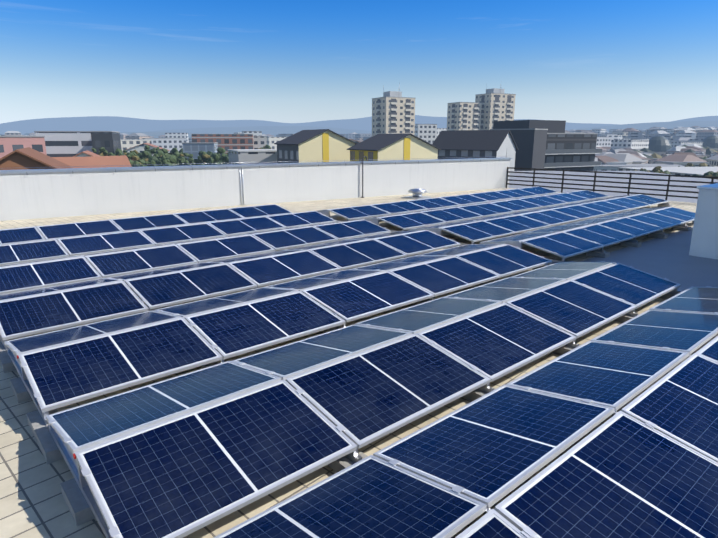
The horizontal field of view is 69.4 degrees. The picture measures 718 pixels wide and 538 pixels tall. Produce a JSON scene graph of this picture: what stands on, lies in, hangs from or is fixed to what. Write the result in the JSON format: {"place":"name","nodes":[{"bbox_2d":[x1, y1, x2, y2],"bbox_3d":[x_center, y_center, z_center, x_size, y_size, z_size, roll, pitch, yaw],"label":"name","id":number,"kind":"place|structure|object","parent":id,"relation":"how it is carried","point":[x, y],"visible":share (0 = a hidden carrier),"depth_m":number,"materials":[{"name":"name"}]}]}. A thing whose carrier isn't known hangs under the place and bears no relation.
{"place":"outdoors","nodes":[
{"label":"outdoors","id":0,"kind":"place"},
{"bbox_2d":[165,133,188,142],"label":"white building","id":1,"kind":"structure","parent":0,"point":[176,135],"depth_m":454.35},
{"bbox_2d":[0,158,511,220],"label":"parapet wall","id":2,"kind":"structure","parent":0,"point":[41,193],"depth_m":19.14,"materials":[{"name":"paint"}]},
{"bbox_2d":[239,167,243,204],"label":"pipe","id":3,"kind":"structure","parent":2,"relation":"attached to","point":[240,185],"depth_m":19.50,"materials":[{"name":"white"}]},
{"bbox_2d":[25,152,506,172],"bbox_3d":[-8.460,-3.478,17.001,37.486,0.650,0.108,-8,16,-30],"label":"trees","id":4,"kind":"object","parent":2,"relation":"on","point":[251,162],"visible":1,"depth_m":19.55,"materials":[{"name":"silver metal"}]},
{"bbox_2d":[0,188,715,537],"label":"roof slab","id":5,"kind":"structure","parent":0,"point":[32,502],"depth_m":4.41,"materials":[{"name":"beige concrete"}]},
{"bbox_2d":[0,186,717,537],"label":"solar panels","id":6,"kind":"object","parent":5,"relation":"on","point":[216,438],"visible":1,"depth_m":4.96,"materials":[{"name":"blue"}]},
{"bbox_2d":[361,156,366,197],"bbox_3d":[0.228,-3.922,22.084,0.320,1.754,0.140,-12,18,-40],"label":"gooseneck vent pipe","id":7,"kind":"object","parent":5,"relation":"on","point":[362,175],"visible":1,"depth_m":21.99,"materials":[{"name":"grey metal"}]},
{"bbox_2d":[403,188,430,198],"bbox_3d":[2.488,-3.230,22.109,0.840,0.400,0.840,-12,18,-40],"label":"roof vent","id":8,"kind":"object","parent":5,"relation":"on","point":[417,193],"visible":1,"depth_m":21.89,"materials":[{"name":"silver metal"}]},
{"bbox_2d":[506,167,717,202],"bbox_3d":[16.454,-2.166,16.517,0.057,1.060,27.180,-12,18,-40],"label":"railing","id":9,"kind":"object","parent":5,"relation":"on","point":[595,181],"visible":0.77,"depth_m":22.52,"materials":[{"name":"black metal"}]},
{"bbox_2d":[581,227,717,291],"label":"roof membrane sheet","id":10,"kind":"object","parent":5,"relation":"on","point":[670,258],"depth_m":10.75,"materials":[{"name":"grey rubber"}]},
{"bbox_2d":[689,183,717,258],"bbox_3d":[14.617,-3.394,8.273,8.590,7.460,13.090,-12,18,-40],"label":"rooftop box","id":11,"kind":"object","parent":5,"relation":"on","point":[704,241],"visible":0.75,"depth_m":10.89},
{"bbox_2d":[0,115,717,137],"bbox_3d":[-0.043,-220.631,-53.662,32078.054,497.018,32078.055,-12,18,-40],"label":"terrain","id":12,"kind":"structure","parent":0,"point":[149,127],"depth_m":5927.55,"materials":[{"name":"blue"}]},
{"bbox_2d":[0,136,46,157],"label":"pink building","id":13,"kind":"structure","parent":12,"relation":"on","point":[9,144],"depth_m":99.91,"materials":[{"name":"pink paint"}]},
{"bbox_2d":[0,147,72,169],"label":"roof","id":14,"kind":"structure","parent":12,"relation":"on","point":[20,159],"depth_m":37.20,"materials":[{"name":"orange tile"}]},
{"bbox_2d":[34,131,92,156],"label":"building","id":15,"kind":"structure","parent":12,"relation":"on","point":[65,143],"depth_m":127.49,"materials":[{"name":"white paint"}]},
{"bbox_2d":[73,150,99,156],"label":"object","id":16,"kind":"structure","parent":12,"relation":"on","point":[87,153],"depth_m":71.11,"materials":[{"name":"tile"}]},
{"bbox_2d":[52,156,131,167],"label":"roof","id":17,"kind":"structure","parent":12,"relation":"on","point":[97,162],"depth_m":51.94,"materials":[{"name":"tile"}]},
{"bbox_2d":[90,131,121,154],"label":"building","id":18,"kind":"structure","parent":12,"relation":"on","point":[109,141],"depth_m":120.95,"materials":[{"name":"grey concrete"}]},
{"bbox_2d":[120,139,151,150],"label":"building","id":19,"kind":"structure","parent":12,"relation":"on","point":[127,143],"depth_m":252.30,"materials":[{"name":"white paint"}]},
{"bbox_2d":[92,145,194,166],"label":"trees","id":20,"kind":"object","parent":12,"relation":"on","point":[173,157],"visible":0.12,"depth_m":117.29,"materials":[{"name":"green plant"}]},
{"bbox_2d":[123,143,169,155],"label":"building","id":21,"kind":"structure","parent":12,"relation":"on","point":[140,148],"depth_m":182.77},
{"bbox_2d":[142,138,185,151],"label":"building","id":22,"kind":"structure","parent":12,"relation":"on","point":[170,144],"depth_m":320.68,"materials":[{"name":"white paint"}]},
{"bbox_2d":[182,142,217,158],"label":"building","id":23,"kind":"structure","parent":12,"relation":"on","point":[194,148],"depth_m":143.91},
{"bbox_2d":[193,147,228,164],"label":"trees","id":24,"kind":"object","parent":12,"relation":"on","point":[210,157],"visible":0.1,"depth_m":111.55,"materials":[{"name":"green plant"}]},
{"bbox_2d":[192,134,253,155],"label":"unfinished brick building","id":25,"kind":"structure","parent":12,"relation":"on","point":[226,142],"depth_m":228.94,"materials":[{"name":"red brick"}]},
{"bbox_2d":[179,145,270,152],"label":"trees","id":26,"kind":"object","parent":12,"relation":"on","point":[263,147],"visible":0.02,"depth_m":208.65,"materials":[{"name":"green plant"}]},
{"bbox_2d":[242,131,261,135],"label":"white building","id":27,"kind":"structure","parent":12,"relation":"on","point":[256,133],"depth_m":317.35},
{"bbox_2d":[228,149,277,163],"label":"grey building","id":28,"kind":"structure","parent":12,"relation":"on","point":[256,156],"depth_m":89.07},
{"bbox_2d":[253,136,266,148],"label":"building","id":29,"kind":"structure","parent":12,"relation":"on","point":[259,141],"depth_m":239.00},
{"bbox_2d":[267,137,286,148],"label":"building","id":30,"kind":"structure","parent":12,"relation":"on","point":[271,141],"depth_m":285.01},
{"bbox_2d":[274,129,357,162],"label":"house","id":31,"kind":"structure","parent":12,"relation":"on","point":[316,145],"depth_m":82.30,"materials":[{"name":"yellow paint"}]},
{"bbox_2d":[0,126,717,166],"bbox_3d":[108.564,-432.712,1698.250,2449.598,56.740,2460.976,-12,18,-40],"label":"town buildings","id":32,"kind":"structure","parent":12,"relation":"on","point":[677,155],"depth_m":504.94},
{"bbox_2d":[372,82,414,136],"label":"tower","id":33,"kind":"structure","parent":12,"relation":"on","point":[393,112],"depth_m":257.96,"materials":[{"name":"beige concrete"}]},
{"bbox_2d":[347,133,440,160],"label":"house","id":34,"kind":"structure","parent":12,"relation":"on","point":[402,146],"depth_m":74.71,"materials":[{"name":"yellow paint"}]},
{"bbox_2d":[414,124,436,143],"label":"white building","id":35,"kind":"structure","parent":12,"relation":"on","point":[427,133],"depth_m":327.98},
{"bbox_2d":[437,128,446,136],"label":"building","id":36,"kind":"structure","parent":12,"relation":"on","point":[439,130],"depth_m":378.10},
{"bbox_2d":[447,102,481,130],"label":"tower","id":37,"kind":"structure","parent":12,"relation":"on","point":[463,115],"depth_m":295.73,"materials":[{"name":"beige concrete"}]},
{"bbox_2d":[432,130,517,170],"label":"house","id":38,"kind":"structure","parent":12,"relation":"on","point":[453,144],"depth_m":95.80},
{"bbox_2d":[475,88,515,129],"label":"tower","id":39,"kind":"structure","parent":12,"relation":"on","point":[498,104],"depth_m":299.70,"materials":[{"name":"beige concrete"}]},
{"bbox_2d":[489,128,547,170],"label":"building","id":40,"kind":"structure","parent":12,"relation":"on","point":[531,146],"depth_m":109.77,"materials":[{"name":"grey concrete"}]},
{"bbox_2d":[493,120,601,170],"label":"office building","id":41,"kind":"structure","parent":12,"relation":"on","point":[571,151],"depth_m":124.02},
{"bbox_2d":[596,137,611,146],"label":"building","id":42,"kind":"structure","parent":12,"relation":"on","point":[603,141],"depth_m":398.76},
{"bbox_2d":[610,140,648,150],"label":"building","id":43,"kind":"structure","parent":12,"relation":"on","point":[638,145],"depth_m":356.70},
{"bbox_2d":[593,164,684,170],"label":"neighbour roof","id":44,"kind":"structure","parent":12,"relation":"on","point":[606,168],"depth_m":175.51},
{"bbox_2d":[653,151,665,155],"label":"building","id":45,"kind":"structure","parent":12,"relation":"on","point":[661,153],"depth_m":391.28,"materials":[{"name":"grey"}]},
{"bbox_2d":[648,135,671,150],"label":"church dome","id":46,"kind":"structure","parent":45,"relation":"on","point":[659,143],"depth_m":393.82,"materials":[{"name":"grey metal"}]},
{"bbox_2d":[617,166,717,175],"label":"neighbour roof","id":47,"kind":"structure","parent":12,"relation":"on","point":[691,171],"depth_m":131.46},
{"bbox_2d":[632,163,717,179],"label":"trees","id":48,"kind":"object","parent":12,"relation":"on","point":[657,169],"depth_m":113.73,"materials":[{"name":"green plant"}]},
{"bbox_2d":[670,142,702,146],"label":"building","id":49,"kind":"structure","parent":12,"relation":"on","point":[674,144],"depth_m":430.18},
{"bbox_2d":[0,0,717,124],"label":"sky","id":50,"kind":"structure","parent":0,"point":[620,62],"materials":[{"name":"blue"}]},
{"bbox_2d":[23,133,717,159],"bbox_3d":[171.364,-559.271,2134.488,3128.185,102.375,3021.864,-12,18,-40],"label":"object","id":51,"kind":"object","parent":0,"point":[709,151],"depth_m":354.28,"materials":[{"name":"green plant"}]},
{"bbox_2d":[701,135,717,147],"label":"church dome","id":52,"kind":"structure","parent":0,"point":[711,141],"depth_m":469.57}
]}

